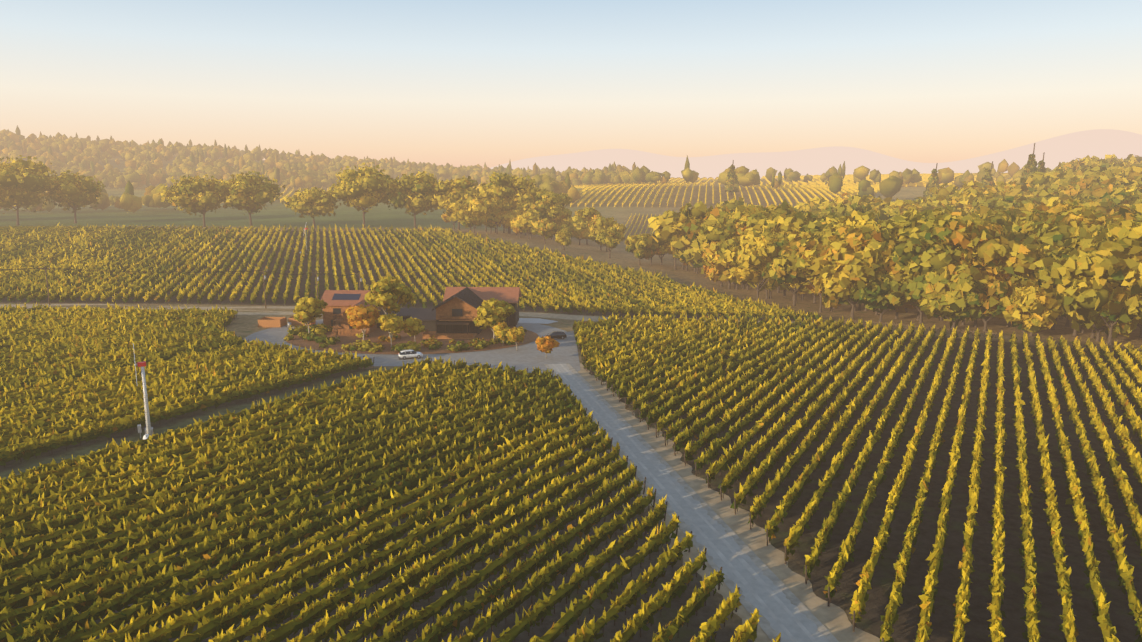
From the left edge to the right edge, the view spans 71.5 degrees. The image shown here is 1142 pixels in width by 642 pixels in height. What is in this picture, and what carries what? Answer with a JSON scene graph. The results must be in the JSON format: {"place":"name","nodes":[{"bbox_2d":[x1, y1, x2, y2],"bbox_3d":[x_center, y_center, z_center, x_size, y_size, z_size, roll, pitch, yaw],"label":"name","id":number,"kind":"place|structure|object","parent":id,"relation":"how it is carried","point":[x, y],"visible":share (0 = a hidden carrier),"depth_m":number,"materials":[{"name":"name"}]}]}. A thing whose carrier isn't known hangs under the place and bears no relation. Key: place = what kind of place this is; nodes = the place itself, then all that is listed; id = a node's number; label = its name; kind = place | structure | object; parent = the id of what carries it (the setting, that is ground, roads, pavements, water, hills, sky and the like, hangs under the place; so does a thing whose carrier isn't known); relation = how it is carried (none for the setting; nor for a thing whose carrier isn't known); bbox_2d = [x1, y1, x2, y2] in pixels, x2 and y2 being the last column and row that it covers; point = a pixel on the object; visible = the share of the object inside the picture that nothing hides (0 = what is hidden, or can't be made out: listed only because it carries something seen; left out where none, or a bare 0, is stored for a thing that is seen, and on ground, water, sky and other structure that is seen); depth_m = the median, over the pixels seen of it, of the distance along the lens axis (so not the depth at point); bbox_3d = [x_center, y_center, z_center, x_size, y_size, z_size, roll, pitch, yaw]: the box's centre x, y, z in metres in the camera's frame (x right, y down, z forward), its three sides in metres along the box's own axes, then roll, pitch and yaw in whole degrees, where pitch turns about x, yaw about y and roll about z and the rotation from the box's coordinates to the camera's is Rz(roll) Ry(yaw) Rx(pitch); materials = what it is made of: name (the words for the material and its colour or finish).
{"place":"outdoors","nodes":[
{"label":"outdoors","id":0,"kind":"place"},
{"bbox_2d":[50,226,464,234],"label":"field fence","id":1,"kind":"object","parent":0,"point":[238,227],"depth_m":439.60,"materials":[{"name":"brown wood"}]},
{"bbox_2d":[0,304,809,325],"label":"road","id":2,"kind":"structure","parent":0,"point":[549,315],"depth_m":217.03,"materials":[{"name":"grey asphalt"}]},
{"bbox_2d":[243,319,574,365],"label":"driveway asphalt","id":3,"kind":"structure","parent":0,"point":[274,335],"depth_m":166.54,"materials":[{"name":"grey asphalt"}]},
{"bbox_2d":[398,349,422,359],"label":"white suv","id":4,"kind":"object","parent":3,"relation":"on","point":[405,354],"visible":1,"depth_m":158.51,"materials":[{"name":"white paint"}]},
{"bbox_2d":[285,326,538,353],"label":"island mulch","id":5,"kind":"object","parent":3,"relation":"on","point":[485,334],"visible":0.44,"depth_m":175.46,"materials":[{"name":"brown soil"}]},
{"bbox_2d":[377,308,415,327],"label":"patio","id":6,"kind":"structure","parent":5,"relation":"on","point":[405,313],"depth_m":192.96,"materials":[{"name":"grey concrete"}]},
{"bbox_2d":[410,284,521,338],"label":"house","id":7,"kind":"structure","parent":5,"relation":"on","point":[452,314],"depth_m":185.01,"materials":[{"name":"brown wood"}]},
{"bbox_2d":[518,318,557,323],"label":"concrete pad","id":8,"kind":"object","parent":3,"relation":"on","point":[533,320],"visible":0.65,"depth_m":206.13,"materials":[{"name":"grey concrete"}]},
{"bbox_2d":[545,331,566,338],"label":"parked car","id":9,"kind":"object","parent":3,"relation":"on","point":[559,334],"visible":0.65,"depth_m":180.98,"materials":[{"name":"black paint"}]},
{"bbox_2d":[0,150,1141,641],"bbox_3d":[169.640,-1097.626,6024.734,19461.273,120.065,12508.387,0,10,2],"label":"terrain","id":10,"kind":"structure","parent":0,"point":[904,628],"depth_m":101.41,"materials":[{"name":"soil"}]},
{"bbox_2d":[45,266,49,304],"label":"utility pole","id":11,"kind":"object","parent":10,"relation":"on","point":[47,286],"visible":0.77,"depth_m":221.47,"materials":[{"name":"brown wood"}]},
{"bbox_2d":[0,268,368,289],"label":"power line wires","id":12,"kind":"object","parent":11,"relation":"attached to","point":[193,272],"visible":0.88,"depth_m":218.27,"materials":[{"name":"black metal"}]},
{"bbox_2d":[133,344,152,438],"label":"wind machine","id":13,"kind":"object","parent":10,"relation":"on","point":[148,430],"visible":0.75,"depth_m":108.33,"materials":[{"name":"white paint"}]},
{"bbox_2d":[0,302,373,466],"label":"vineyard","id":14,"kind":"object","parent":10,"relation":"on","point":[85,312],"depth_m":143.18,"materials":[{"name":"green plant"}]},
{"bbox_2d":[259,268,266,307],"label":"utility pole","id":15,"kind":"object","parent":10,"relation":"on","point":[264,277],"visible":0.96,"depth_m":217.90,"materials":[{"name":"brown wood"}]},
{"bbox_2d":[258,316,315,326],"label":"utility enclosure","id":16,"kind":"object","parent":10,"relation":"on","point":[273,321],"visible":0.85,"depth_m":192.96,"materials":[{"name":"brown wood"}]},
{"bbox_2d":[299,225,308,254],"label":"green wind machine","id":17,"kind":"object","parent":10,"relation":"on","point":[306,240],"visible":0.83,"depth_m":332.12,"materials":[{"name":"green paint"}]},
{"bbox_2d":[143,184,479,204],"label":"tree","id":18,"kind":"object","parent":10,"relation":"on","point":[287,194],"visible":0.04,"depth_m":901.70,"materials":[{"name":"green plant"}]},
{"bbox_2d":[316,270,318,297],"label":"utility pole","id":19,"kind":"object","parent":10,"relation":"on","point":[317,278],"visible":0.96,"depth_m":216.20,"materials":[{"name":"brown wood"}]},
{"bbox_2d":[321,290,382,335],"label":"house","id":20,"kind":"structure","parent":10,"relation":"on","point":[339,302],"depth_m":190.67,"materials":[{"name":"brown wood"}]},
{"bbox_2d":[0,355,780,641],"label":"vineyard","id":21,"kind":"object","parent":10,"relation":"on","point":[41,625],"depth_m":78.49,"materials":[{"name":"green plant"}]},
{"bbox_2d":[0,222,820,320],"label":"vineyard","id":22,"kind":"object","parent":10,"relation":"on","point":[105,279],"depth_m":288.22,"materials":[{"name":"green plant"}]},
{"bbox_2d":[284,276,559,358],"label":"house garden","id":23,"kind":"object","parent":10,"relation":"on","point":[390,290],"depth_m":173.08,"materials":[{"name":"green plant"}]},
{"bbox_2d":[466,331,580,376],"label":"driveway junction","id":24,"kind":"object","parent":10,"relation":"on","point":[568,354],"visible":0.33,"depth_m":157.72,"materials":[{"name":"grey asphalt"}]},
{"bbox_2d":[0,125,1057,212],"bbox_3d":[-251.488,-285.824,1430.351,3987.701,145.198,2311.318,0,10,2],"label":"forest trees","id":25,"kind":"object","parent":10,"relation":"on","point":[297,169],"visible":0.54,"depth_m":1065.51,"materials":[{"name":"green plant"}]},
{"bbox_2d":[0,143,1141,344],"bbox_3d":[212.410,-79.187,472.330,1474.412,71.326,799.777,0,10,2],"label":"trees","id":26,"kind":"object","parent":10,"relation":"on","point":[1063,239],"depth_m":256.82,"materials":[{"name":"green plant"}]},
{"bbox_2d":[623,213,659,236],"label":"vine","id":27,"kind":"object","parent":10,"relation":"on","point":[638,225],"visible":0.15,"depth_m":524.43,"materials":[{"name":"green plant"}]},
{"bbox_2d":[548,364,828,641],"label":"road surface","id":28,"kind":"object","parent":10,"relation":"on","point":[789,623],"visible":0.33,"depth_m":78.93,"materials":[{"name":"grey asphalt"}]},
{"bbox_2d":[544,364,781,641],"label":"road edge dust","id":29,"kind":"object","parent":28,"relation":"on","point":[763,622],"visible":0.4,"depth_m":75.48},
{"bbox_2d":[552,364,797,641],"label":"road wheel track","id":30,"kind":"structure","parent":28,"relation":"on","point":[732,568],"depth_m":80.04,"materials":[{"name":"grey asphalt"}]},
{"bbox_2d":[560,364,817,641],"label":"road wheel track","id":31,"kind":"structure","parent":28,"relation":"on","point":[748,567],"depth_m":79.58,"materials":[{"name":"grey asphalt"}]},
{"bbox_2d":[566,363,838,641],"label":"road edge dust","id":32,"kind":"object","parent":28,"relation":"on","point":[775,579],"visible":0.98,"depth_m":79.56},
{"bbox_2d":[564,183,879,206],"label":"vine","id":33,"kind":"object","parent":10,"relation":"on","point":[845,188],"visible":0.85,"depth_m":705.28,"materials":[{"name":"green plant"}]},
{"bbox_2d":[565,363,881,641],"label":"road shoulder","id":34,"kind":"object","parent":10,"relation":"on","point":[834,620],"depth_m":77.90},
{"bbox_2d":[526,173,1008,188],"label":"vine","id":35,"kind":"object","parent":10,"relation":"on","point":[848,179],"visible":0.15,"depth_m":912.64,"materials":[{"name":"green plant"}]},
{"bbox_2d":[572,312,1141,641],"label":"vineyard","id":36,"kind":"object","parent":10,"relation":"on","point":[1082,517],"depth_m":112.11,"materials":[{"name":"green plant"}]},
{"bbox_2d":[844,319,995,337],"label":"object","id":37,"kind":"object","parent":10,"relation":"on","point":[929,327],"visible":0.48,"depth_m":200.96,"materials":[{"name":"brown wood"}]},
{"bbox_2d":[954,173,1012,181],"bbox_3d":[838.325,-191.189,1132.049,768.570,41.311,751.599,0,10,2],"label":"vine","id":38,"kind":"object","parent":10,"relation":"on","point":[1005,175],"visible":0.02,"depth_m":944.48,"materials":[{"name":"yellow plant"}]},
{"bbox_2d":[0,0,1141,167],"label":"sky","id":39,"kind":"structure","parent":0,"point":[456,83],"materials":[{"name":"blue"}]},
{"bbox_2d":[490,129,1141,178],"bbox_3d":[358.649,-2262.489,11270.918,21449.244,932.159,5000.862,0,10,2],"label":"mountains","id":40,"kind":"structure","parent":0,"point":[1098,143],"depth_m":13040.52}
]}

